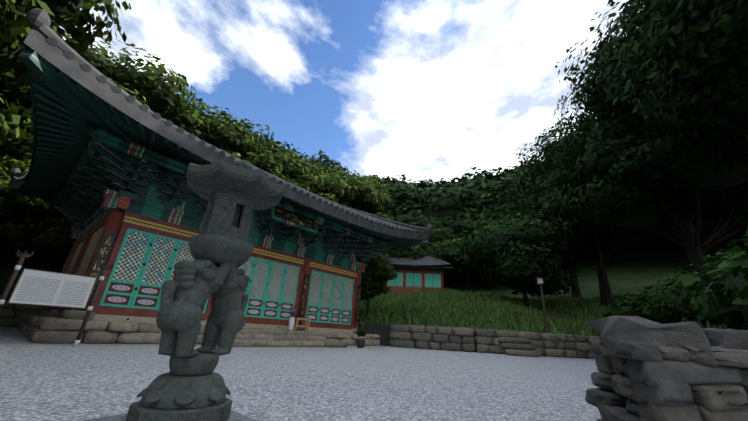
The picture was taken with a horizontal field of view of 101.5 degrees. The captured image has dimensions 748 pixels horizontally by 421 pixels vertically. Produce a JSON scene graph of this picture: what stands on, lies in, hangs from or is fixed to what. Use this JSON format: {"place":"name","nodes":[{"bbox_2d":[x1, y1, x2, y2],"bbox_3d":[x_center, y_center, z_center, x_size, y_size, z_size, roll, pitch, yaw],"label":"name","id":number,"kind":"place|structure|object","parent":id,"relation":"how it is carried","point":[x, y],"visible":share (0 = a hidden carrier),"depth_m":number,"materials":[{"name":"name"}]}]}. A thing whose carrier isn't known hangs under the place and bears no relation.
{"place":"outdoors","nodes":[
{"label":"outdoors","id":0,"kind":"place"},
{"bbox_2d":[133,178,358,260],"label":"painted bracket panels","id":1,"kind":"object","parent":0,"point":[150,194],"depth_m":9.60,"materials":[{"name":"paint"}]},
{"bbox_2d":[0,326,601,420],"bbox_3d":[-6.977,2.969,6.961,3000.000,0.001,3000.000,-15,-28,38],"label":"gravel ground","id":2,"kind":"structure","parent":0,"point":[55,382],"depth_m":3.45,"materials":[{"name":"grey gravel"}]},
{"bbox_2d":[0,250,113,339],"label":"sign posts","id":3,"kind":"object","parent":2,"relation":"on","point":[24,255],"visible":0.92,"depth_m":6.05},
{"bbox_2d":[0,265,103,345],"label":"sign post fittings","id":4,"kind":"object","parent":3,"relation":"attached to","point":[76,342],"visible":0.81,"depth_m":6.00,"materials":[{"name":"metal"}]},
{"bbox_2d":[7,268,97,308],"bbox_3d":[-6.199,1.536,5.948,0.040,0.640,1.080,-15,-28,38],"label":"sign frame","id":5,"kind":"object","parent":3,"relation":"attached to","point":[49,305],"visible":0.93,"depth_m":5.85,"materials":[{"name":"grey metal"}]},
{"bbox_2d":[9,269,95,307],"bbox_3d":[-6.181,1.531,5.934,0.001,0.600,1.040,-15,-28,38],"label":"sign board","id":6,"kind":"object","parent":5,"relation":"in","point":[45,288],"visible":1,"depth_m":5.90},
{"bbox_2d":[84,410,255,420],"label":"lantern plinth","id":7,"kind":"structure","parent":2,"relation":"on","point":[235,416],"depth_m":1.52,"materials":[{"name":"grey stone"}]},
{"bbox_2d":[125,398,231,420],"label":"pedestal base","id":8,"kind":"object","parent":7,"relation":"on","point":[218,412],"visible":0.56,"depth_m":1.34,"materials":[{"name":"grey stone"}]},
{"bbox_2d":[139,353,225,409],"bbox_3d":[-0.917,0.831,1.527,0.376,0.208,0.376,-15,-28,38],"label":"lantern pedestal","id":9,"kind":"object","parent":7,"relation":"on","point":[198,376],"visible":0.94,"depth_m":1.43,"materials":[{"name":"grey stone"}]},
{"bbox_2d":[137,385,230,404],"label":"lotus petal carvings","id":10,"kind":"object","parent":9,"relation":"attached to","point":[186,397],"visible":0.56,"depth_m":1.36,"materials":[{"name":"grey stone"}]},
{"bbox_2d":[156,259,249,357],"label":"twin lion statues","id":11,"kind":"object","parent":9,"relation":"on","point":[189,288],"visible":1,"depth_m":1.55,"materials":[{"name":"grey stone"}]},
{"bbox_2d":[189,234,253,267],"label":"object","id":12,"kind":"object","parent":11,"relation":"on","point":[217,250],"visible":0.83,"depth_m":1.64,"materials":[{"name":"stone"}]},
{"bbox_2d":[199,189,256,241],"bbox_3d":[-0.871,0.058,1.833,0.259,0.282,0.259,-15,-28,38],"label":"lantern chamber","id":13,"kind":"object","parent":12,"relation":"on","point":[219,213],"depth_m":1.76,"materials":[{"name":"grey stone"}]},
{"bbox_2d":[187,158,284,209],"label":"lantern roof","id":14,"kind":"structure","parent":13,"relation":"on","point":[262,189],"depth_m":1.74,"materials":[{"name":"grey stone"}]},
{"bbox_2d":[235,160,248,169],"bbox_3d":[-0.851,-0.285,1.969,0.115,0.100,0.115,-15,-28,38],"label":"roof ornament","id":15,"kind":"object","parent":14,"relation":"on","point":[242,164],"visible":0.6,"depth_m":1.94,"materials":[{"name":"grey stone"}]},
{"bbox_2d":[17,310,379,346],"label":"temple platform stones","id":16,"kind":"object","parent":2,"relation":"on","point":[38,328],"visible":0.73,"depth_m":7.29,"materials":[{"name":"beige stone"}]},
{"bbox_2d":[41,150,358,332],"bbox_3d":[-5.928,2.193,13.066,6.022,5.150,9.830,-15,-28,38],"label":"wall frame","id":17,"kind":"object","parent":16,"relation":"on","point":[105,310],"depth_m":9.14,"materials":[{"name":"red wood"}]},
{"bbox_2d":[99,228,353,324],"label":"door frames","id":18,"kind":"structure","parent":17,"relation":"in","point":[134,294],"depth_m":10.29,"materials":[{"name":"teal wood"}]},
{"bbox_2d":[103,282,349,322],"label":"door panels","id":19,"kind":"object","parent":18,"relation":"in","point":[124,299],"visible":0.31,"depth_m":10.26,"materials":[{"name":"wood"}]},
{"bbox_2d":[112,231,352,308],"bbox_3d":[-3.809,2.506,10.978,0.001,1.289,8.662,-15,-28,38],"label":"door lattice","id":20,"kind":"object","parent":18,"relation":"in","point":[131,257],"visible":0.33,"depth_m":10.44,"materials":[{"name":"teal wood"}]},
{"bbox_2d":[123,216,356,276],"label":"lintel","id":21,"kind":"structure","parent":17,"relation":"attached to","point":[158,228],"depth_m":9.45,"materials":[{"name":"wood"}]},
{"bbox_2d":[45,208,360,328],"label":"pillars","id":22,"kind":"structure","parent":16,"relation":"on","point":[114,220],"depth_m":9.33,"materials":[{"name":"red wood"}]},
{"bbox_2d":[88,231,360,321],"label":"pillar calligraphy plaques","id":23,"kind":"object","parent":22,"relation":"attached to","point":[302,287],"visible":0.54,"depth_m":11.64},
{"bbox_2d":[71,321,355,345],"bbox_3d":[-6.029,4.776,11.994,7.060,0.456,10.130,-15,-28,38],"label":"temple platform","id":24,"kind":"object","parent":2,"relation":"on","point":[115,342],"visible":0.14,"depth_m":7.13,"materials":[{"name":"grey stone"}]},
{"bbox_2d":[8,29,429,254],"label":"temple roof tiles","id":25,"kind":"object","parent":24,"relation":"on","point":[55,56],"visible":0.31,"depth_m":7.64,"materials":[{"name":"grey tile"}]},
{"bbox_2d":[19,43,408,252],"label":"temple roof soffit","id":26,"kind":"structure","parent":25,"relation":"attached to","point":[147,130],"depth_m":7.36,"materials":[{"name":"teal wood"}]},
{"bbox_2d":[9,56,422,252],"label":"temple flying rafters","id":27,"kind":"object","parent":25,"relation":"attached to","point":[42,177],"visible":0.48,"depth_m":7.86,"materials":[{"name":"teal wood"}]},
{"bbox_2d":[5,49,427,244],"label":"temple hip rafters","id":28,"kind":"object","parent":25,"relation":"attached to","point":[29,58],"visible":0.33,"depth_m":6.63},
{"bbox_2d":[68,188,367,272],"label":"temple beams","id":29,"kind":"structure","parent":25,"relation":"attached to","point":[143,207],"depth_m":9.54,"materials":[{"name":"teal wood"}]},
{"bbox_2d":[51,133,391,261],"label":"roof brackets","id":30,"kind":"object","parent":29,"relation":"on","point":[116,170],"visible":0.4,"depth_m":9.27,"materials":[{"name":"teal wood"}]},
{"bbox_2d":[8,8,432,232],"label":"roof tiles","id":31,"kind":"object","parent":25,"relation":"attached to","point":[38,20],"depth_m":7.03,"materials":[{"name":"grey tile"}]},
{"bbox_2d":[51,126,389,249],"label":"beam","id":32,"kind":"structure","parent":25,"relation":"attached to","point":[120,144],"depth_m":8.34,"materials":[{"name":"teal wood"}]},
{"bbox_2d":[49,97,393,244],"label":"rafters","id":33,"kind":"object","parent":25,"relation":"attached to","point":[135,136],"visible":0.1,"depth_m":8.16,"materials":[{"name":"teal wood"}]},
{"bbox_2d":[56,127,391,246],"bbox_3d":[-5.851,0.747,13.647,8.000,0.330,11.560,-15,-28,38],"label":"temple purlin","id":34,"kind":"object","parent":25,"relation":"attached to","point":[101,133],"visible":0.58,"depth_m":8.38,"materials":[{"name":"wood"}]},
{"bbox_2d":[271,203,317,233],"bbox_3d":[-2.817,0.283,10.961,0.334,0.692,1.950,-15,-28,38],"label":"plaque frame","id":35,"kind":"object","parent":25,"relation":"attached to","point":[273,217],"visible":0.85,"depth_m":10.86,"materials":[{"name":"teal wood"}]},
{"bbox_2d":[275,206,314,229],"bbox_3d":[-2.825,0.288,10.966,0.185,0.507,1.760,-15,-28,38],"label":"name plaque","id":36,"kind":"object","parent":35,"relation":"in","point":[291,216],"visible":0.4,"depth_m":10.95,"materials":[{"name":"black wood"}]},
{"bbox_2d":[288,317,294,329],"bbox_3d":[-2.902,3.973,10.706,0.180,0.420,0.180,-15,-28,38],"label":"white vase","id":37,"kind":"object","parent":24,"relation":"on","point":[291,323],"visible":1,"depth_m":10.64,"materials":[{"name":"white ceramic"}]},
{"bbox_2d":[289,308,296,315],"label":"flowers","id":38,"kind":"object","parent":37,"relation":"on","point":[291,312],"visible":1,"depth_m":10.80,"materials":[{"name":"purple plant"}]},
{"bbox_2d":[293,318,310,330],"bbox_3d":[-2.634,4.143,11.099,0.252,0.426,0.620,-15,-28,38],"label":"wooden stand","id":39,"kind":"object","parent":24,"relation":"on","point":[305,326],"visible":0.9,"depth_m":11.09,"materials":[{"name":"brown wood"}]},
{"bbox_2d":[0,300,601,358],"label":"retaining wall stones","id":40,"kind":"object","parent":2,"relation":"on","point":[522,343],"visible":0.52,"depth_m":12.83,"materials":[{"name":"grey stone"}]},
{"bbox_2d":[356,339,365,347],"bbox_3d":[-0.476,4.783,10.974,0.350,0.300,0.350,-15,-28,38],"label":"plant pot","id":41,"kind":"object","parent":2,"relation":"on","point":[360,343],"visible":1,"depth_m":10.86,"materials":[{"name":"grey ceramic"}]},
{"bbox_2d":[356,324,367,336],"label":"plant pot leaves","id":42,"kind":"object","parent":41,"relation":"in","point":[361,330],"visible":1,"depth_m":11.04,"materials":[{"name":"green plant"}]},
{"bbox_2d":[6,300,627,400],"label":"terrain bank","id":43,"kind":"structure","parent":0,"point":[382,331],"depth_m":14.18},
{"bbox_2d":[52,0,643,183],"label":"sky","id":44,"kind":"structure","parent":0,"point":[435,90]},
{"bbox_2d":[0,227,747,335],"bbox_3d":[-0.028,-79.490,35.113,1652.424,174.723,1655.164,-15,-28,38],"label":"grassy hillside","id":45,"kind":"structure","parent":0,"point":[636,269],"depth_m":36.17,"materials":[{"name":"green plant"}]},
{"bbox_2d":[0,0,130,153],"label":"trees","id":46,"kind":"object","parent":45,"relation":"on","point":[12,13],"depth_m":9.98,"materials":[{"name":"green plant"}]},
{"bbox_2d":[0,25,395,282],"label":"trees","id":47,"kind":"object","parent":45,"relation":"on","point":[26,209],"depth_m":19.41,"materials":[{"name":"green plant"}]},
{"bbox_2d":[360,253,397,315],"bbox_3d":[-0.544,4.140,16.822,3.099,3.857,4.183,-15,-28,38],"label":"small tree","id":48,"kind":"object","parent":45,"relation":"on","point":[379,273],"depth_m":16.54,"materials":[{"name":"green plant"}]},
{"bbox_2d":[387,273,440,287],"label":"hall walls","id":49,"kind":"structure","parent":45,"relation":"on","point":[420,281],"depth_m":30.68,"materials":[{"name":"wood"}]},
{"bbox_2d":[389,272,439,286],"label":"hall windows","id":50,"kind":"structure","parent":49,"relation":"in","point":[410,277],"depth_m":30.70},
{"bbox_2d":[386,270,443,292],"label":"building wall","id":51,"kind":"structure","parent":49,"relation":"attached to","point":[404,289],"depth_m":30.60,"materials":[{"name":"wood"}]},
{"bbox_2d":[387,252,454,272],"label":"hall roof","id":52,"kind":"structure","parent":49,"relation":"on","point":[426,263],"depth_m":30.78,"materials":[{"name":"grey tile"}]},
{"bbox_2d":[365,225,501,291],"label":"forest edge trees","id":53,"kind":"object","parent":45,"relation":"on","point":[440,247],"depth_m":32.55,"materials":[{"name":"green plant"}]},
{"bbox_2d":[262,141,747,246],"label":"mountain trees","id":54,"kind":"object","parent":45,"relation":"on","point":[483,188],"depth_m":42.36,"materials":[{"name":"green plant"}]},
{"bbox_2d":[536,277,547,328],"bbox_3d":[7.999,4.485,14.382,0.340,2.637,0.340,-15,-28,38],"label":"lamp post","id":55,"kind":"object","parent":45,"relation":"on","point":[543,306],"visible":0.77,"depth_m":14.38,"materials":[{"name":"black metal"}]},
{"bbox_2d":[359,286,737,335],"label":"slope grass","id":56,"kind":"structure","parent":45,"relation":"on","point":[498,310],"depth_m":16.65,"materials":[{"name":"green plant"}]},
{"bbox_2d":[456,0,747,329],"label":"trees","id":57,"kind":"object","parent":45,"relation":"on","point":[688,114],"depth_m":12.71,"materials":[{"name":"green plant"}]},
{"bbox_2d":[585,316,747,420],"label":"wall","id":58,"kind":"structure","parent":0,"point":[687,371],"depth_m":1.63,"materials":[{"name":"grey stone"}]}
]}

